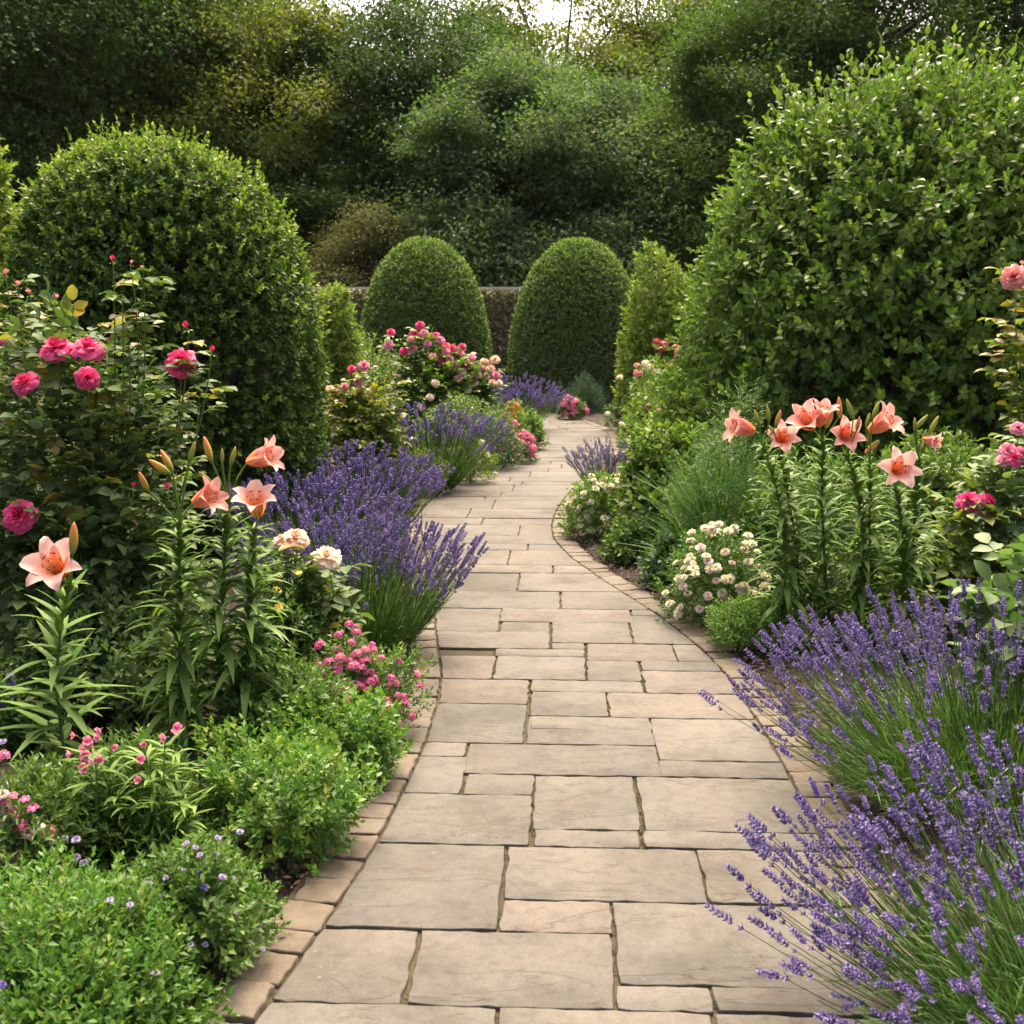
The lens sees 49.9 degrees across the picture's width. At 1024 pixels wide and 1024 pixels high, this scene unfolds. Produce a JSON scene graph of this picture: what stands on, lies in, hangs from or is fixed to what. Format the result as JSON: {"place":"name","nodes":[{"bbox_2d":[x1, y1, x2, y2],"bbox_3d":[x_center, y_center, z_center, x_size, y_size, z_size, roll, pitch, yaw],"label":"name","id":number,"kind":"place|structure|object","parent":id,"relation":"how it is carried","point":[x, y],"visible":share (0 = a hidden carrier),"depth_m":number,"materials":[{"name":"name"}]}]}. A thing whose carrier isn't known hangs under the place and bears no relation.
{"place":"outdoors","nodes":[
{"label":"outdoors","id":0,"kind":"place"},
{"bbox_2d":[0,655,64,758],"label":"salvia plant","id":1,"kind":"object","parent":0,"point":[9,717],"visible":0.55,"depth_m":3.92,"materials":[{"name":"green plant"}]},
{"bbox_2d":[0,392,1023,1023],"bbox_3d":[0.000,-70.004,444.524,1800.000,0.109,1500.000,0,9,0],"label":"ground","id":2,"kind":"structure","parent":0,"point":[100,722],"depth_m":4.15,"materials":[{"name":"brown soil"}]},
{"bbox_2d":[0,137,20,331],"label":"leafy shrub","id":3,"kind":"object","parent":2,"relation":"on","point":[7,193],"visible":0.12,"depth_m":9.33,"materials":[{"name":"green plant"}]},
{"bbox_2d":[0,269,86,612],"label":"rose bush","id":4,"kind":"object","parent":2,"relation":"on","point":[22,308],"visible":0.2,"depth_m":5.38,"materials":[{"name":"green plant"}]},
{"bbox_2d":[0,738,112,894],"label":"flowering plant","id":5,"kind":"object","parent":2,"relation":"on","point":[29,814],"visible":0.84,"depth_m":2.97,"materials":[{"name":"green plant"}]},
{"bbox_2d":[0,522,135,798],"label":"lily plant","id":6,"kind":"object","parent":2,"relation":"on","point":[51,564],"visible":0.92,"depth_m":3.50,"materials":[{"name":"green plant"}]},
{"bbox_2d":[0,0,137,200],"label":"broadleaf tree","id":7,"kind":"object","parent":2,"relation":"on","point":[60,127],"visible":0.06,"depth_m":39.00,"materials":[{"name":"green plant"}]},
{"bbox_2d":[57,728,150,867],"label":"flowering plant","id":8,"kind":"object","parent":2,"relation":"on","point":[89,754],"visible":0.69,"depth_m":3.06,"materials":[{"name":"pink plant"}]},
{"bbox_2d":[0,575,213,761],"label":"leafy plant","id":9,"kind":"object","parent":2,"relation":"on","point":[119,651],"visible":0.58,"depth_m":4.10,"materials":[{"name":"green plant"}]},
{"bbox_2d":[0,255,236,719],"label":"rose bush","id":10,"kind":"object","parent":2,"relation":"on","point":[88,501],"visible":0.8,"depth_m":4.37,"materials":[{"name":"green plant"}]},
{"bbox_2d":[0,837,240,1023],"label":"ground cover plant","id":11,"kind":"object","parent":2,"relation":"on","point":[92,976],"visible":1,"depth_m":2.30,"materials":[{"name":"green plant"}]},
{"bbox_2d":[30,721,229,881],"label":"leafy plant","id":12,"kind":"object","parent":2,"relation":"on","point":[136,767],"visible":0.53,"depth_m":3.13,"materials":[{"name":"green plant"}]},
{"bbox_2d":[118,722,215,860],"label":"flowering plant","id":13,"kind":"object","parent":2,"relation":"on","point":[184,806],"visible":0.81,"depth_m":3.11,"materials":[{"name":"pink plant"}]},
{"bbox_2d":[0,113,333,567],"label":"clipped shrub","id":14,"kind":"object","parent":2,"relation":"on","point":[212,238],"visible":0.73,"depth_m":6.98,"materials":[{"name":"green plant"}]},
{"bbox_2d":[0,0,348,222],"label":"broadleaf tree","id":15,"kind":"object","parent":2,"relation":"on","point":[17,20],"visible":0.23,"depth_m":32.38,"materials":[{"name":"green plant"}]},
{"bbox_2d":[116,442,244,757],"bbox_3d":[-1.198,0.345,3.910,0.436,1.206,0.434,0,9,0],"label":"lily plant","id":16,"kind":"object","parent":2,"relation":"on","point":[211,495],"visible":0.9,"depth_m":3.89,"materials":[{"name":"green plant"}]},
{"bbox_2d":[81,829,294,1008],"bbox_3d":[-0.815,0.905,2.645,0.541,0.383,0.530,0,9,0],"label":"ground cover plant","id":17,"kind":"object","parent":2,"relation":"on","point":[202,883],"visible":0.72,"depth_m":2.59,"materials":[{"name":"green plant"}]},
{"bbox_2d":[154,435,284,752],"bbox_3d":[-1.056,0.329,3.941,0.467,1.207,0.435,6,11,33],"label":"lily plant","id":18,"kind":"object","parent":2,"relation":"on","point":[268,453],"visible":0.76,"depth_m":3.90,"materials":[{"name":"green plant"}]},
{"bbox_2d":[74,0,385,192],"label":"broadleaf tree","id":19,"kind":"object","parent":2,"relation":"on","point":[211,121],"visible":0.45,"depth_m":33.25,"materials":[{"name":"green plant"}]},
{"bbox_2d":[190,480,311,754],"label":"lily plant","id":20,"kind":"object","parent":2,"relation":"on","point":[254,496],"visible":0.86,"depth_m":3.88,"materials":[{"name":"green plant"}]},
{"bbox_2d":[144,713,388,895],"bbox_3d":[-0.726,0.843,3.279,0.680,0.420,0.695,9,13,43],"label":"ground cover plant","id":21,"kind":"object","parent":2,"relation":"on","point":[272,776],"visible":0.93,"depth_m":3.19,"materials":[{"name":"green plant"}]},
{"bbox_2d":[138,95,401,285],"bbox_3d":[-7.732,-8.745,35.200,11.060,9.283,11.372,0,9,0],"label":"broadleaf tree","id":22,"kind":"object","parent":2,"relation":"on","point":[300,182],"visible":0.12,"depth_m":32.80,"materials":[{"name":"green plant"}]},
{"bbox_2d":[239,549,339,703],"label":"flowering plant","id":23,"kind":"object","parent":2,"relation":"on","point":[291,605],"visible":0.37,"depth_m":4.32,"materials":[{"name":"green plant"}]},
{"bbox_2d":[213,629,371,760],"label":"ground cover plant","id":24,"kind":"object","parent":2,"relation":"on","point":[293,682],"visible":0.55,"depth_m":3.87,"materials":[{"name":"green plant"}]},
{"bbox_2d":[231,528,377,679],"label":"rose bush","id":25,"kind":"object","parent":2,"relation":"on","point":[325,560],"visible":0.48,"depth_m":4.46,"materials":[{"name":"green plant"}]},
{"bbox_2d":[204,467,417,574],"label":"lavender plant","id":26,"kind":"object","parent":2,"relation":"on","point":[298,506],"visible":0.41,"depth_m":6.68,"materials":[{"name":"purple plant"}]},
{"bbox_2d":[259,680,414,793],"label":"ground cover plant","id":27,"kind":"object","parent":2,"relation":"on","point":[355,733],"visible":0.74,"depth_m":3.67,"materials":[{"name":"green plant"}]},
{"bbox_2d":[314,280,370,439],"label":"leafy shrub","id":28,"kind":"object","parent":2,"relation":"on","point":[343,334],"visible":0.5,"depth_m":15.62,"materials":[{"name":"green plant"}]},
{"bbox_2d":[215,506,488,654],"bbox_3d":[-0.778,0.315,5.327,1.341,0.707,1.322,0,9,0],"label":"lavender plant","id":29,"kind":"object","parent":2,"relation":"on","point":[388,627],"visible":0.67,"depth_m":5.18,"materials":[{"name":"purple plant"}]},
{"bbox_2d":[298,198,431,286],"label":"evergreen shrub","id":30,"kind":"object","parent":2,"relation":"on","point":[362,236],"visible":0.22,"depth_m":29.84,"materials":[{"name":"green plant"}]},
{"bbox_2d":[319,360,414,492],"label":"rose bush","id":31,"kind":"object","parent":2,"relation":"on","point":[349,404],"visible":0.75,"depth_m":10.09,"materials":[{"name":"green plant"}]},
{"bbox_2d":[279,439,455,545],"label":"lavender plant","id":32,"kind":"object","parent":2,"relation":"on","point":[411,482],"visible":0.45,"depth_m":7.86,"materials":[{"name":"purple plant"}]},
{"bbox_2d":[306,620,437,746],"bbox_3d":[-0.573,0.656,4.196,0.573,0.492,0.569,0,9,0],"label":"flower cushion","id":33,"kind":"object","parent":2,"relation":"on","point":[364,671],"visible":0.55,"depth_m":4.15,"materials":[{"name":"pink plant"}]},
{"bbox_2d":[328,390,416,495],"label":"leafy plant","id":34,"kind":"object","parent":2,"relation":"on","point":[397,436],"visible":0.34,"depth_m":10.12,"materials":[{"name":"green plant"}]},
{"bbox_2d":[347,325,413,415],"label":"leafy plant","id":35,"kind":"object","parent":2,"relation":"on","point":[374,373],"visible":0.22,"depth_m":18.71,"materials":[{"name":"green plant"}]},
{"bbox_2d":[230,0,618,275],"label":"broadleaf tree","id":36,"kind":"object","parent":2,"relation":"on","point":[372,72],"visible":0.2,"depth_m":34.57,"materials":[{"name":"green plant"}]},
{"bbox_2d":[358,235,492,403],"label":"topiary dome","id":37,"kind":"structure","parent":2,"relation":"on","point":[427,281],"depth_m":23.45,"materials":[{"name":"green plant"}]},
{"bbox_2d":[396,445,454,499],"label":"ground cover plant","id":38,"kind":"object","parent":2,"relation":"on","point":[443,466],"visible":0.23,"depth_m":10.34,"materials":[{"name":"green plant"}]},
{"bbox_2d":[376,321,510,445],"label":"rose bush","id":39,"kind":"object","parent":2,"relation":"on","point":[430,388],"visible":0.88,"depth_m":14.84,"materials":[{"name":"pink plant"}]},
{"bbox_2d":[377,401,509,489],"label":"lavender plant","id":40,"kind":"object","parent":2,"relation":"on","point":[462,457],"visible":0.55,"depth_m":10.58,"materials":[{"name":"purple plant"}]},
{"bbox_2d":[406,390,506,459],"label":"leafy plant","id":41,"kind":"object","parent":2,"relation":"on","point":[460,403],"visible":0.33,"depth_m":13.26,"materials":[{"name":"green plant"}]},
{"bbox_2d":[305,287,646,386],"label":"garden wall","id":42,"kind":"structure","parent":2,"relation":"on","point":[495,288],"depth_m":28.46,"materials":[{"name":"stone"}]},
{"bbox_2d":[311,288,695,391],"bbox_3d":[-1.513,-4.376,28.440,15.148,2.818,0.394,0,9,0],"label":"creeper","id":43,"kind":"object","parent":42,"relation":"attached to","point":[359,298],"visible":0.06,"depth_m":28.38,"materials":[{"name":"green plant"}]},
{"bbox_2d":[453,398,528,469],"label":"ground cover plant","id":44,"kind":"object","parent":2,"relation":"on","point":[516,445],"visible":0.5,"depth_m":12.42,"materials":[{"name":"green plant"}]},
{"bbox_2d":[496,398,526,431],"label":"flowering plant","id":45,"kind":"object","parent":2,"relation":"on","point":[515,408],"visible":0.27,"depth_m":15.89,"materials":[{"name":"orange plant"}]},
{"bbox_2d":[499,414,539,461],"bbox_3d":[0.074,-0.860,13.150,0.552,0.612,0.583,0,9,0],"label":"flower cushion","id":46,"kind":"object","parent":2,"relation":"on","point":[528,438],"visible":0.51,"depth_m":13.02,"materials":[{"name":"pink plant"}]},
{"bbox_2d":[477,372,572,420],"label":"lavender plant","id":47,"kind":"object","parent":2,"relation":"on","point":[516,391],"visible":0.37,"depth_m":17.27,"materials":[{"name":"purple plant"}]},
{"bbox_2d":[354,35,696,302],"bbox_3d":[0.388,-9.040,33.535,10.532,10.395,11.738,0,9,0],"label":"broadleaf tree","id":48,"kind":"object","parent":2,"relation":"on","point":[469,137],"visible":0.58,"depth_m":30.87,"materials":[{"name":"green plant"}]},
{"bbox_2d":[515,407,551,448],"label":"ground cover plant","id":49,"kind":"object","parent":2,"relation":"on","point":[535,424],"visible":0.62,"depth_m":14.53,"materials":[{"name":"green plant"}]},
{"bbox_2d":[538,380,571,412],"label":"leafy plant","id":50,"kind":"object","parent":2,"relation":"on","point":[559,393],"visible":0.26,"depth_m":21.45,"materials":[{"name":"green plant"}]},
{"bbox_2d":[427,0,692,205],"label":"broadleaf tree","id":51,"kind":"object","parent":2,"relation":"on","point":[634,41],"visible":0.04,"depth_m":43.95,"materials":[{"name":"green plant"}]},
{"bbox_2d":[505,236,641,410],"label":"topiary dome","id":52,"kind":"structure","parent":2,"relation":"on","point":[567,320],"depth_m":21.66,"materials":[{"name":"green plant"}]},
{"bbox_2d":[197,412,966,1023],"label":"path edging","id":53,"kind":"object","parent":2,"relation":"on","point":[309,910],"visible":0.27,"depth_m":3.50,"materials":[{"name":"stone"}]},
{"bbox_2d":[559,369,609,413],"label":"grassy plant","id":54,"kind":"object","parent":2,"relation":"on","point":[583,391],"visible":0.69,"depth_m":20.99,"materials":[{"name":"green plant"}]},
{"bbox_2d":[556,470,622,544],"bbox_3d":[0.669,-0.045,8.240,0.690,0.557,0.664,0,9,0],"label":"flower cushion","id":55,"kind":"object","parent":2,"relation":"on","point":[593,519],"visible":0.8,"depth_m":8.13,"materials":[{"name":"green plant"}]},
{"bbox_2d":[561,436,639,501],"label":"lavender plant","id":56,"kind":"object","parent":2,"relation":"on","point":[606,454],"visible":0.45,"depth_m":9.86,"materials":[{"name":"purple plant"}]},
{"bbox_2d":[601,393,630,430],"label":"leafy plant","id":57,"kind":"object","parent":2,"relation":"on","point":[616,407],"visible":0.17,"depth_m":17.41,"materials":[{"name":"green plant"}]},
{"bbox_2d":[596,510,657,565],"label":"leafy plant","id":58,"kind":"object","parent":2,"relation":"on","point":[625,533],"visible":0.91,"depth_m":7.27,"materials":[{"name":"green plant"}]},
{"bbox_2d":[603,497,655,532],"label":"leafy plant","id":59,"kind":"object","parent":2,"relation":"on","point":[615,515],"visible":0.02,"depth_m":7.99,"materials":[{"name":"green plant"}]},
{"bbox_2d":[605,370,669,450],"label":"leafy plant","id":60,"kind":"object","parent":2,"relation":"on","point":[639,408],"visible":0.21,"depth_m":12.88,"materials":[{"name":"green plant"}]},
{"bbox_2d":[545,0,737,111],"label":"broadleaf tree","id":61,"kind":"object","parent":2,"relation":"on","point":[647,9],"visible":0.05,"depth_m":45.31,"materials":[{"name":"green plant"}]},
{"bbox_2d":[516,95,772,286],"bbox_3d":[5.029,-8.924,35.893,10.588,9.417,10.862,0,9,0],"label":"broadleaf tree","id":62,"kind":"object","parent":2,"relation":"on","point":[696,181],"visible":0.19,"depth_m":32.58,"materials":[{"name":"green plant"}]},
{"bbox_2d":[612,338,678,447],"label":"flowering plant","id":63,"kind":"object","parent":2,"relation":"on","point":[645,368],"visible":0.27,"depth_m":13.55,"materials":[{"name":"green plant"}]},
{"bbox_2d":[610,237,696,420],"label":"leafy shrub","id":64,"kind":"object","parent":2,"relation":"on","point":[658,321],"visible":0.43,"depth_m":16.99,"materials":[{"name":"green plant"}]},
{"bbox_2d":[622,395,688,459],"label":"leafy plant","id":65,"kind":"object","parent":2,"relation":"on","point":[652,418],"visible":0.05,"depth_m":10.40,"materials":[{"name":"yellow plant"}]},
{"bbox_2d":[633,527,700,593],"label":"leafy plant","id":66,"kind":"object","parent":2,"relation":"on","point":[654,562],"visible":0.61,"depth_m":6.57,"materials":[{"name":"green plant"}]},
{"bbox_2d":[612,416,736,546],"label":"leafy plant","id":67,"kind":"object","parent":2,"relation":"on","point":[644,463],"visible":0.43,"depth_m":7.55,"materials":[{"name":"green plant"}]},
{"bbox_2d":[648,520,773,629],"bbox_3d":[1.066,0.321,5.821,0.662,0.607,0.691,0,9,0],"label":"flower cushion","id":68,"kind":"object","parent":2,"relation":"on","point":[710,565],"visible":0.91,"depth_m":5.71,"materials":[{"name":"white plant"}]},
{"bbox_2d":[615,370,828,578],"bbox_3d":[1.299,-0.216,6.708,1.307,1.328,1.301,4,10,24],"label":"feathery plant","id":69,"kind":"object","parent":2,"relation":"on","point":[694,511],"visible":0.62,"depth_m":6.58,"materials":[{"name":"green plant"}]},
{"bbox_2d":[702,590,812,663],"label":"ground cover plant","id":70,"kind":"object","parent":2,"relation":"on","point":[741,616],"visible":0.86,"depth_m":5.24,"materials":[{"name":"green plant"}]},
{"bbox_2d":[634,0,892,110],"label":"broadleaf tree","id":71,"kind":"object","parent":2,"relation":"on","point":[682,7],"visible":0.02,"depth_m":44.98,"materials":[{"name":"green plant"}]},
{"bbox_2d":[722,406,823,655],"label":"lily plant","id":72,"kind":"object","parent":2,"relation":"on","point":[735,424],"visible":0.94,"depth_m":5.19,"materials":[{"name":"green plant"}]},
{"bbox_2d":[635,0,937,276],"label":"broadleaf tree","id":73,"kind":"object","parent":2,"relation":"on","point":[690,51],"visible":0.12,"depth_m":33.39,"materials":[{"name":"green plant"}]},
{"bbox_2d":[756,419,837,643],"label":"lily plant","id":74,"kind":"object","parent":2,"relation":"on","point":[785,435],"visible":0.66,"depth_m":5.31,"materials":[{"name":"green plant"}]},
{"bbox_2d":[614,0,1023,149],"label":"broadleaf tree","id":75,"kind":"object","parent":2,"relation":"on","point":[890,37],"visible":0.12,"depth_m":34.23,"materials":[{"name":"green plant"}]},
{"bbox_2d":[785,397,864,646],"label":"lily plant","id":76,"kind":"object","parent":2,"relation":"on","point":[807,416],"visible":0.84,"depth_m":5.30,"materials":[{"name":"green plant"}]},
{"bbox_2d":[722,442,931,612],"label":"leafy plant","id":77,"kind":"object","parent":2,"relation":"on","point":[766,507],"visible":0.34,"depth_m":6.12,"materials":[{"name":"green plant"}]},
{"bbox_2d":[636,16,1023,549],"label":"loose shrub","id":78,"kind":"object","parent":2,"relation":"on","point":[859,243],"visible":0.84,"depth_m":7.91,"materials":[{"name":"green plant"}]},
{"bbox_2d":[814,399,899,652],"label":"lily plant","id":79,"kind":"object","parent":2,"relation":"on","point":[847,433],"visible":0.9,"depth_m":5.11,"materials":[{"name":"green plant"}]},
{"bbox_2d":[697,577,1023,850],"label":"lavender plant","id":80,"kind":"object","parent":2,"relation":"on","point":[894,745],"visible":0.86,"depth_m":3.52,"materials":[{"name":"purple plant"}]},
{"bbox_2d":[703,723,1023,1023],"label":"lavender plant","id":81,"kind":"object","parent":2,"relation":"on","point":[965,986],"visible":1,"depth_m":2.38,"materials":[{"name":"purple plant"}]},
{"bbox_2d":[826,401,904,642],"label":"lily plant","id":82,"kind":"object","parent":2,"relation":"on","point":[885,419],"visible":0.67,"depth_m":5.21,"materials":[{"name":"green plant"}]},
{"bbox_2d":[876,3,928,61],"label":"broadleaf tree","id":83,"kind":"object","parent":2,"relation":"on","point":[898,26],"depth_m":52.12,"materials":[{"name":"green plant"}]},
{"bbox_2d":[859,446,948,671],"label":"lily plant","id":84,"kind":"object","parent":2,"relation":"on","point":[899,465],"visible":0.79,"depth_m":4.88,"materials":[{"name":"green plant"}]},
{"bbox_2d":[876,415,958,648],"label":"lily plant","id":85,"kind":"object","parent":2,"relation":"on","point":[934,443],"visible":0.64,"depth_m":5.07,"materials":[{"name":"green plant"}]},
{"bbox_2d":[848,426,1023,590],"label":"leafy plant","id":86,"kind":"object","parent":2,"relation":"on","point":[947,462],"visible":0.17,"depth_m":6.39,"materials":[{"name":"green plant"}]},
{"bbox_2d":[871,0,1023,80],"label":"broadleaf tree","id":87,"kind":"object","parent":2,"relation":"on","point":[1003,31],"visible":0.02,"depth_m":36.86,"materials":[{"name":"green plant"}]},
{"bbox_2d":[901,422,1023,651],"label":"rose bush","id":88,"kind":"object","parent":2,"relation":"on","point":[968,510],"visible":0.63,"depth_m":5.11,"materials":[{"name":"green plant"}]},
{"bbox_2d":[936,532,1023,742],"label":"pale leaved shrub","id":89,"kind":"object","parent":2,"relation":"on","point":[994,587],"visible":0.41,"depth_m":3.89,"materials":[{"name":"green plant"}]},
{"bbox_2d":[974,260,1023,539],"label":"rose bush","id":90,"kind":"object","parent":2,"relation":"on","point":[1011,277],"visible":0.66,"depth_m":6.13,"materials":[{"name":"green plant"}]},
{"bbox_2d":[198,413,967,1023],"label":"path","id":91,"kind":"structure","parent":0,"point":[705,773],"depth_m":3.34,"materials":[{"name":"stone"}]},
{"bbox_2d":[446,429,501,482],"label":"flowering plant","id":92,"kind":"object","parent":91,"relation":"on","point":[478,475],"visible":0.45,"depth_m":11.28,"materials":[{"name":"plant"}]},
{"bbox_2d":[270,519,854,1019],"bbox_3d":[0.106,0.629,5.583,1.749,0.019,7.260,0,9,0],"label":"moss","id":93,"kind":"object","parent":91,"relation":"on","point":[576,829],"visible":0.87,"depth_m":3.48,"materials":[{"name":"green plant"}]},
{"bbox_2d":[555,394,588,419],"bbox_3d":[1.070,-1.879,19.774,0.530,0.478,0.601,-8,12,-40],"label":"flower cushion","id":94,"kind":"object","parent":91,"relation":"on","point":[574,406],"visible":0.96,"depth_m":19.64,"materials":[{"name":"pink plant"}]},
{"bbox_2d":[273,0,1012,126],"label":"sky","id":95,"kind":"structure","parent":0,"point":[547,9],"materials":[{"name":"white"}]}
]}

